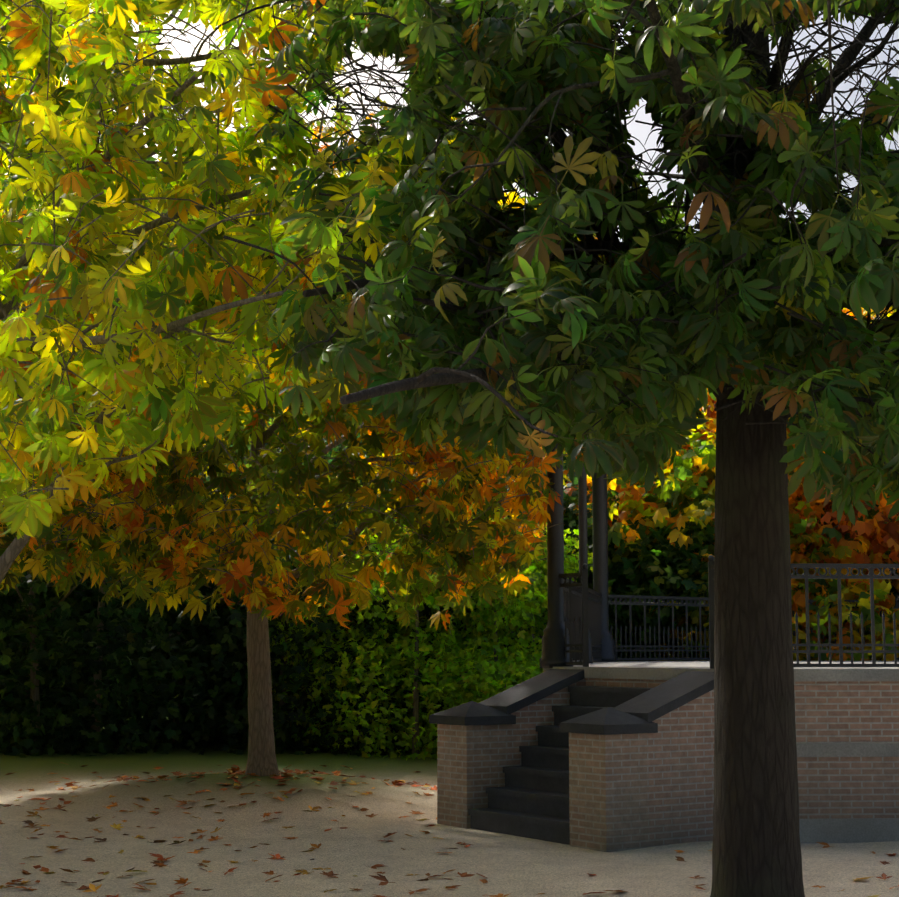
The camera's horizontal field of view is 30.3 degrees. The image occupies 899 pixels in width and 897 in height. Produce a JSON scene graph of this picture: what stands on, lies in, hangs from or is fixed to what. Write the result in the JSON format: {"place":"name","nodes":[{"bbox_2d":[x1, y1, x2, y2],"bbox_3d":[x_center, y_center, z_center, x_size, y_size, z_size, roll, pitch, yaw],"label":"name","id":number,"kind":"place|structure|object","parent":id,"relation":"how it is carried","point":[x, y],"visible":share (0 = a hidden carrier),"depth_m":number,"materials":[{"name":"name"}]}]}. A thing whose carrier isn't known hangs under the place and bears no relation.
{"place":"outdoors","nodes":[
{"label":"outdoors","id":0,"kind":"place"},
{"bbox_2d":[11,156,713,635],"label":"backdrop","id":1,"kind":"structure","parent":0,"point":[518,199],"depth_m":62.06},
{"bbox_2d":[0,717,898,896],"bbox_3d":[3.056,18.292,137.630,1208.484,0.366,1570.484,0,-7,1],"label":"ground","id":2,"kind":"structure","parent":0,"point":[513,865],"depth_m":15.71,"materials":[{"name":"beige sand"}]},
{"bbox_2d":[0,0,491,583],"bbox_3d":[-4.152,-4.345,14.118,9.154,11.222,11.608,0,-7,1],"label":"tree","id":3,"kind":"object","parent":2,"relation":"on","point":[160,398],"visible":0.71,"depth_m":10.23,"materials":[{"name":"green plant"}]},
{"bbox_2d":[0,91,567,775],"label":"chestnut tree autumn trunk and branches","id":4,"kind":"object","parent":2,"relation":"on","point":[262,761],"visible":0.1,"depth_m":20.05,"materials":[{"name":"brown plant"}]},
{"bbox_2d":[0,60,583,637],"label":"tree leaves","id":5,"kind":"object","parent":4,"relation":"attached to","point":[96,552],"visible":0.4,"depth_m":18.25,"materials":[{"name":"orange plant"}]},
{"bbox_2d":[0,350,611,757],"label":"evergreen shrub belt","id":6,"kind":"object","parent":2,"relation":"on","point":[146,664],"depth_m":26.31,"materials":[{"name":"green plant"}]},
{"bbox_2d":[270,498,617,759],"bbox_3d":[-0.044,2.830,26.655,5.974,4.816,5.777,0,-7,1],"label":"sunlit bush","id":7,"kind":"object","parent":2,"relation":"on","point":[484,679],"depth_m":25.68,"materials":[{"name":"green plant"}]},
{"bbox_2d":[0,762,898,896],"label":"fallen leaves","id":8,"kind":"object","parent":2,"relation":"on","point":[237,771],"visible":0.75,"depth_m":16.42,"materials":[{"name":"brown plant"}]},
{"bbox_2d":[191,0,898,896],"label":"chestnut tree foreground trunk and branches","id":9,"kind":"object","parent":2,"relation":"on","point":[755,834],"visible":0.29,"depth_m":10.97,"materials":[{"name":"brown plant"}]},
{"bbox_2d":[210,0,898,525],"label":"tree leaves","id":10,"kind":"object","parent":9,"relation":"on","point":[732,344],"visible":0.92,"depth_m":8.62,"materials":[{"name":"green plant"}]},
{"bbox_2d":[429,660,898,851],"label":"brick terrace with steps","id":11,"kind":"structure","parent":2,"relation":"on","point":[608,756],"depth_m":16.24,"materials":[{"name":"brick"}]},
{"bbox_2d":[540,436,898,668],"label":"iron railings and columns","id":12,"kind":"object","parent":11,"relation":"on","point":[576,631],"visible":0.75,"depth_m":18.91,"materials":[{"name":"black metal"}]},
{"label":"wood of the middle-ground chestnuts","id":13,"kind":"object","parent":2,"relation":"on","visible":0},
{"bbox_2d":[0,0,226,569],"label":"tree leaves","id":14,"kind":"object","parent":13,"relation":"attached to","point":[11,68],"depth_m":23.13,"materials":[{"name":"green plant"}]},
{"bbox_2d":[5,0,898,454],"label":"sky","id":15,"kind":"structure","parent":0,"point":[640,131],"materials":[{"name":"white"}]},
{"bbox_2d":[434,307,898,660],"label":"autumn trees","id":16,"kind":"object","parent":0,"point":[846,541],"depth_m":28.61,"materials":[{"name":"orange plant"}]},
{"bbox_2d":[490,451,898,660],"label":"trees","id":17,"kind":"object","parent":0,"point":[656,573],"depth_m":28.89,"materials":[{"name":"green plant"}]}
]}

